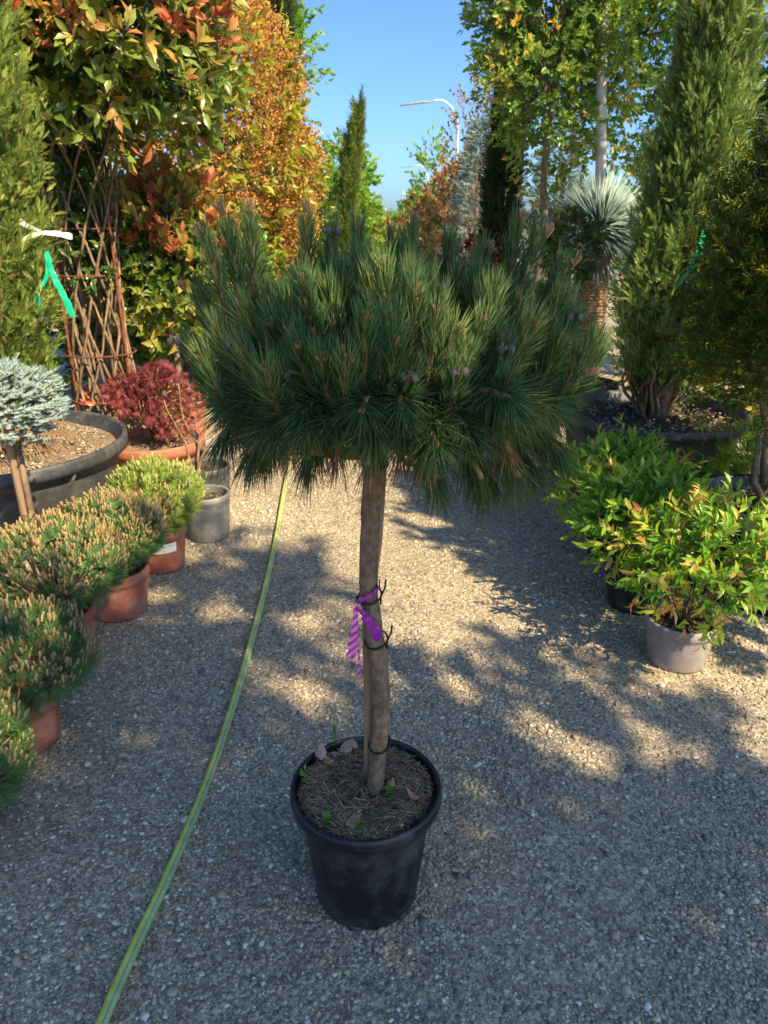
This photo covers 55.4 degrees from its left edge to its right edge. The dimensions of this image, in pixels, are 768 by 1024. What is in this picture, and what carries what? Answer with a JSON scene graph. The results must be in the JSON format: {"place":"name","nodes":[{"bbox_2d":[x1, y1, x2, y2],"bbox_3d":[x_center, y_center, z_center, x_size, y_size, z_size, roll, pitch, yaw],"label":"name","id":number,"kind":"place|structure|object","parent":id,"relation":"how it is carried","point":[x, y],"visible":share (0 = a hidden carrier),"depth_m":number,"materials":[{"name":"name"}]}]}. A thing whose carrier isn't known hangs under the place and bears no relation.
{"place":"outdoors","nodes":[
{"label":"outdoors","id":0,"kind":"place"},
{"bbox_2d":[0,232,767,1023],"bbox_3d":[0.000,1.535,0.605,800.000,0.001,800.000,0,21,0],"label":"ground","id":1,"kind":"structure","parent":0,"point":[554,834],"depth_m":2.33,"materials":[{"name":"grey gravel"}]},
{"bbox_2d":[0,687,44,813],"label":"dwarf pine","id":2,"kind":"object","parent":1,"relation":"on","point":[16,761],"visible":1,"depth_m":2.02,"materials":[{"name":"plant"}]},
{"bbox_2d":[0,353,73,598],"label":"blue spruce","id":3,"kind":"object","parent":1,"relation":"on","point":[27,387],"visible":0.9,"depth_m":2.88,"materials":[{"name":"plant"}]},
{"bbox_2d":[0,175,81,394],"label":"photinia shrub","id":4,"kind":"object","parent":1,"relation":"on","point":[60,360],"visible":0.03,"depth_m":5.92,"materials":[{"name":"green plant"}]},
{"bbox_2d":[0,592,106,753],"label":"dwarf pine","id":5,"kind":"object","parent":1,"relation":"on","point":[73,656],"visible":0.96,"depth_m":2.35,"materials":[{"name":"plant"}]},
{"bbox_2d":[0,0,127,561],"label":"tall cypress","id":6,"kind":"object","parent":1,"relation":"on","point":[76,455],"visible":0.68,"depth_m":3.76,"materials":[{"name":"green plant"}]},
{"bbox_2d":[19,218,71,240],"bbox_3d":[-1.710,-1.411,3.677,0.262,0.121,0.039,-1,22,-2],"label":"ribbon","id":7,"kind":"object","parent":6,"relation":"attached to","point":[67,235],"visible":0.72,"depth_m":3.67,"materials":[{"name":"white plastic"}]},
{"bbox_2d":[33,251,75,316],"bbox_3d":[-1.715,-1.168,3.755,0.206,0.324,0.030,0,21,0],"label":"ribbon","id":8,"kind":"object","parent":6,"relation":"attached to","point":[59,288],"visible":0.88,"depth_m":3.75,"materials":[{"name":"green plastic"}]},
{"bbox_2d":[0,508,131,670],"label":"dwarf pine","id":9,"kind":"object","parent":1,"relation":"on","point":[37,532],"visible":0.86,"depth_m":2.78,"materials":[{"name":"plant"}]},
{"bbox_2d":[45,483,171,622],"bbox_3d":[-1.213,0.168,3.254,0.571,0.601,0.523,0,21,0],"label":"dwarf pine","id":10,"kind":"object","parent":1,"relation":"on","point":[149,530],"visible":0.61,"depth_m":3.17,"materials":[{"name":"plant"}]},
{"bbox_2d":[29,173,193,414],"bbox_3d":[-2.415,-1.916,6.663,1.662,2.327,1.278,0,21,0],"label":"photinia shrub","id":11,"kind":"object","parent":1,"relation":"on","point":[141,355],"visible":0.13,"depth_m":6.56,"materials":[{"name":"green plant"}]},
{"bbox_2d":[0,0,256,428],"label":"lattice photinia","id":12,"kind":"object","parent":1,"relation":"on","point":[150,67],"visible":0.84,"depth_m":4.53,"materials":[{"name":"plant"}]},
{"bbox_2d":[94,359,205,491],"bbox_3d":[-1.533,-0.613,4.896,0.733,0.852,0.680,0,21,0],"label":"potted shrub","id":13,"kind":"object","parent":1,"relation":"on","point":[162,440],"visible":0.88,"depth_m":4.75,"materials":[{"name":"plant"}]},
{"bbox_2d":[103,451,208,574],"bbox_3d":[-1.148,0.001,3.666,0.545,0.610,0.505,0,21,0],"label":"dwarf pine","id":14,"kind":"object","parent":1,"relation":"on","point":[180,478],"visible":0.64,"depth_m":3.58,"materials":[{"name":"plant"}]},
{"bbox_2d":[69,140,247,431],"bbox_3d":[-1.724,-1.719,5.809,1.498,2.242,1.238,0,21,0],"label":"photinia shrub","id":15,"kind":"object","parent":1,"relation":"on","point":[154,229],"visible":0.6,"depth_m":5.37,"materials":[{"name":"green plant"}]},
{"bbox_2d":[13,0,336,375],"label":"flowering tree","id":16,"kind":"object","parent":1,"relation":"on","point":[294,168],"visible":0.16,"depth_m":7.23,"materials":[{"name":"orange plant"}]},
{"bbox_2d":[142,379,229,543],"bbox_3d":[-1.046,-0.286,4.011,0.415,0.893,0.306,14,26,32],"label":"potted sapling","id":17,"kind":"object","parent":1,"relation":"on","point":[211,524],"visible":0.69,"depth_m":4.01,"materials":[{"name":"grey plastic"}]},
{"bbox_2d":[95,461,290,1023],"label":"garden hose","id":18,"kind":"object","parent":1,"relation":"on","point":[118,983],"visible":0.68,"depth_m":2.13,"materials":[{"name":"green rubber"}]},
{"bbox_2d":[187,458,230,489],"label":"potted sapling","id":19,"kind":"object","parent":1,"relation":"on","point":[207,479],"visible":0.34,"depth_m":4.47,"materials":[{"name":"grey plastic"}]},
{"bbox_2d":[199,438,233,479],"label":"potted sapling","id":20,"kind":"object","parent":1,"relation":"on","point":[207,441],"visible":0.13,"depth_m":5.02,"materials":[{"name":"grey plastic"}]},
{"bbox_2d":[174,210,294,398],"bbox_3d":[-1.421,-1.886,7.020,1.422,1.951,1.328,0,21,0],"label":"photinia shrub","id":21,"kind":"object","parent":1,"relation":"on","point":[270,257],"visible":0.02,"depth_m":6.80,"materials":[{"name":"green plant"}]},
{"bbox_2d":[229,843,239,856],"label":"fallen leaf","id":22,"kind":"object","parent":1,"relation":"on","point":[234,851],"visible":1,"depth_m":2.06,"materials":[{"name":"plant"}]},
{"bbox_2d":[212,121,336,260],"bbox_3d":[-2.363,-5.621,13.922,2.585,3.573,2.698,-14,26,-32],"label":"tree","id":23,"kind":"object","parent":1,"relation":"on","point":[331,196],"visible":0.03,"depth_m":13.64,"materials":[{"name":"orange plant"}]},
{"bbox_2d":[252,0,317,274],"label":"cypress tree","id":24,"kind":"object","parent":1,"relation":"on","point":[287,5],"visible":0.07,"depth_m":10.13,"materials":[{"name":"orange plant"}]},
{"bbox_2d":[249,0,335,123],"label":"tree","id":25,"kind":"object","parent":1,"relation":"on","point":[300,17],"visible":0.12,"depth_m":12.43,"materials":[{"name":"green plant"}]},
{"bbox_2d":[330,84,367,313],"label":"cypress tree","id":26,"kind":"object","parent":1,"relation":"on","point":[348,187],"visible":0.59,"depth_m":12.60,"materials":[{"name":"green plant"}]},
{"bbox_2d":[313,126,386,258],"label":"tree","id":27,"kind":"object","parent":1,"relation":"on","point":[368,177],"visible":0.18,"depth_m":15.76,"materials":[{"name":"green plant"}]},
{"bbox_2d":[368,208,386,252],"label":"bush","id":28,"kind":"object","parent":1,"relation":"on","point":[377,232],"visible":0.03,"depth_m":24.82,"materials":[{"name":"green plant"}]},
{"bbox_2d":[0,510,765,1023],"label":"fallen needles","id":29,"kind":"object","parent":1,"relation":"on","point":[404,730],"depth_m":2.38,"materials":[{"name":"brown plant"}]},
{"bbox_2d":[367,212,399,249],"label":"bush","id":30,"kind":"object","parent":1,"relation":"on","point":[391,223],"visible":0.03,"depth_m":31.44,"materials":[{"name":"green plant"}]},
{"bbox_2d":[167,195,622,931],"bbox_3d":[0.020,0.209,1.643,0.883,1.706,0.827,0,21,0],"label":"potted pine","id":31,"kind":"object","parent":1,"relation":"on","point":[421,365],"visible":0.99,"depth_m":1.32,"materials":[{"name":"green plant"}]},
{"bbox_2d":[345,579,381,676],"bbox_3d":[-0.046,0.267,1.653,0.083,0.240,0.047,0,21,0],"label":"ribbon","id":32,"kind":"object","parent":31,"relation":"attached to","point":[370,623],"visible":1,"depth_m":1.63,"materials":[{"name":"purple plastic"}]},
{"bbox_2d":[382,208,409,243],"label":"bush","id":33,"kind":"object","parent":1,"relation":"on","point":[393,218],"visible":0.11,"depth_m":33.22,"materials":[{"name":"green plant"}]},
{"bbox_2d":[401,165,428,180],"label":"street lamp","id":34,"kind":"object","parent":1,"relation":"on","point":[418,165],"visible":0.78,"depth_m":83.36,"materials":[{"name":"metal"}]},
{"bbox_2d":[394,185,451,263],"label":"bush","id":35,"kind":"object","parent":1,"relation":"on","point":[413,195],"visible":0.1,"depth_m":17.48,"materials":[{"name":"orange plant"}]},
{"bbox_2d":[397,125,455,235],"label":"tree","id":36,"kind":"object","parent":1,"relation":"on","point":[421,156],"visible":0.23,"depth_m":21.54,"materials":[{"name":"green plant"}]},
{"bbox_2d":[400,99,458,165],"bbox_3d":[2.483,-18.654,41.018,3.284,7.945,0.143,0,21,0],"label":"street lamp","id":37,"kind":"object","parent":1,"relation":"on","point":[452,109],"visible":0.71,"depth_m":39.64,"materials":[{"name":"metal"}]},
{"bbox_2d":[424,198,439,267],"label":"cypress tree","id":38,"kind":"object","parent":1,"relation":"on","point":[433,228],"visible":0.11,"depth_m":15.84,"materials":[{"name":"green plant"}]},
{"bbox_2d":[396,177,471,223],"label":"tree","id":39,"kind":"object","parent":1,"relation":"on","point":[399,201],"visible":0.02,"depth_m":36.47,"materials":[{"name":"green plant"}]},
{"bbox_2d":[400,168,482,284],"bbox_3d":[1.196,-5.364,14.529,1.788,2.670,1.600,0,21,0],"label":"bush","id":40,"kind":"object","parent":1,"relation":"on","point":[426,220],"visible":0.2,"depth_m":14.21,"materials":[{"name":"orange plant"}]},
{"bbox_2d":[423,151,482,253],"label":"bush","id":41,"kind":"object","parent":1,"relation":"on","point":[442,174],"visible":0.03,"depth_m":18.10,"materials":[{"name":"orange plant"}]},
{"bbox_2d":[432,112,500,277],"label":"blue spruce tree","id":42,"kind":"object","parent":1,"relation":"on","point":[472,136],"visible":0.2,"depth_m":10.86,"materials":[{"name":"grey plant"}]},
{"bbox_2d":[433,228,509,289],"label":"bush","id":43,"kind":"object","parent":1,"relation":"on","point":[469,244],"visible":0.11,"depth_m":8.91,"materials":[{"name":"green plant"}]},
{"bbox_2d":[429,54,534,255],"bbox_3d":[1.748,-5.834,13.255,1.739,4.446,1.404,-9,23,-21],"label":"sparse tree","id":44,"kind":"object","parent":1,"relation":"on","point":[456,116],"visible":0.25,"depth_m":12.99,"materials":[{"name":"grey plant"}]},
{"bbox_2d":[468,2,540,278],"bbox_3d":[1.439,-4.614,8.696,0.890,5.816,0.737,9,23,21],"label":"cypress tree","id":45,"kind":"object","parent":1,"relation":"on","point":[496,204],"visible":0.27,"depth_m":8.87,"materials":[{"name":"green plant"}]},
{"bbox_2d":[516,165,567,278],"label":"tree","id":46,"kind":"object","parent":1,"relation":"on","point":[536,210],"visible":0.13,"depth_m":8.71,"materials":[{"name":"green plant"}]},
{"bbox_2d":[499,203,607,475],"bbox_3d":[1.117,-1.140,4.970,0.634,1.778,0.440,0,21,0],"label":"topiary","id":47,"kind":"object","parent":1,"relation":"on","point":[588,236],"visible":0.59,"depth_m":4.66,"materials":[{"name":"green plant"}]},
{"bbox_2d":[457,0,649,359],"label":"tree","id":48,"kind":"object","parent":1,"relation":"on","point":[546,80],"visible":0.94,"depth_m":6.65,"materials":[{"name":"green plant"}]},
{"bbox_2d":[538,167,643,392],"bbox_3d":[1.829,-1.905,6.453,1.048,2.114,1.045,0,21,0],"label":"yucca","id":49,"kind":"object","parent":1,"relation":"on","point":[607,205],"visible":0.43,"depth_m":6.10,"materials":[{"name":"green plant"}]},
{"bbox_2d":[501,0,680,210],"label":"evergreen tree","id":50,"kind":"object","parent":1,"relation":"on","point":[655,20],"visible":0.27,"depth_m":7.15,"materials":[{"name":"green plant"}]},
{"bbox_2d":[540,411,708,556],"bbox_3d":[1.208,-0.120,3.761,0.794,0.766,0.675,0,21,0],"label":"nandina","id":51,"kind":"object","parent":1,"relation":"on","point":[638,450],"visible":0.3,"depth_m":3.68,"materials":[{"name":"green plant"}]},
{"bbox_2d":[544,437,725,615],"bbox_3d":[1.110,0.072,3.247,0.755,0.786,0.680,0,21,0],"label":"nandina","id":52,"kind":"object","parent":1,"relation":"on","point":[611,506],"visible":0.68,"depth_m":3.17,"materials":[{"name":"green plant"}]},
{"bbox_2d":[566,0,767,500],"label":"tall cypress","id":53,"kind":"object","parent":1,"relation":"on","point":[705,115],"visible":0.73,"depth_m":4.04,"materials":[{"name":"green plant"}]},
{"bbox_2d":[674,222,706,287],"bbox_3d":[1.655,-1.373,3.852,0.192,0.374,0.031,0,21,0],"label":"ribbon","id":54,"kind":"object","parent":53,"relation":"attached to","point":[684,277],"visible":0.37,"depth_m":3.88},
{"bbox_2d":[607,338,731,399],"bbox_3d":[2.506,-1.301,6.258,1.008,1.138,0.963,-12,24,-28],"label":"bush","id":55,"kind":"object","parent":1,"relation":"on","point":[625,381],"visible":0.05,"depth_m":6.36,"materials":[{"name":"green plant"}]},
{"bbox_2d":[598,471,767,673],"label":"nandina","id":56,"kind":"object","parent":1,"relation":"on","point":[681,634],"visible":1,"depth_m":2.74,"materials":[{"name":"green plant"}]},
{"bbox_2d":[661,105,767,615],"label":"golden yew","id":57,"kind":"object","parent":1,"relation":"on","point":[738,257],"visible":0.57,"depth_m":3.12,"materials":[{"name":"green plant"}]},
{"bbox_2d":[681,411,761,488],"bbox_3d":[2.124,-0.231,4.122,0.970,0.709,0.664,0,21,0],"label":"nandina","id":58,"kind":"object","parent":1,"relation":"on","point":[725,465],"visible":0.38,"depth_m":4.11,"materials":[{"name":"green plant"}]},
{"bbox_2d":[683,235,767,416],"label":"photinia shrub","id":59,"kind":"object","parent":1,"relation":"on","point":[732,386],"depth_m":6.13,"materials":[{"name":"green plant"}]},
{"bbox_2d":[747,0,767,236],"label":"tree","id":60,"kind":"object","parent":1,"relation":"on","point":[763,98],"visible":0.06,"depth_m":7.03,"materials":[{"name":"green plant"}]},
{"bbox_2d":[246,210,551,225],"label":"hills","id":61,"kind":"structure","parent":0,"point":[393,212],"depth_m":564.25,"materials":[{"name":"plant"}]},
{"bbox_2d":[105,0,767,212],"label":"sky","id":62,"kind":"structure","parent":0,"point":[401,52],"materials":[{"name":"blue"}]},
{"bbox_2d":[517,96,611,322],"bbox_3d":[2.493,-4.224,10.685,1.847,3.328,1.910,-8,23,-20],"label":"tree","id":63,"kind":"object","parent":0,"point":[532,193],"visible":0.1,"depth_m":10.38,"materials":[{"name":"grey plant"}]},
{"bbox_2d":[605,134,655,334],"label":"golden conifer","id":64,"kind":"object","parent":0,"point":[614,267],"visible":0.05,"depth_m":7.03,"materials":[{"name":"green plant"}]},
{"bbox_2d":[725,331,767,473],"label":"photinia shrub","id":65,"kind":"object","parent":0,"point":[755,407],"visible":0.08,"depth_m":4.61,"materials":[{"name":"green plant"}]}
]}

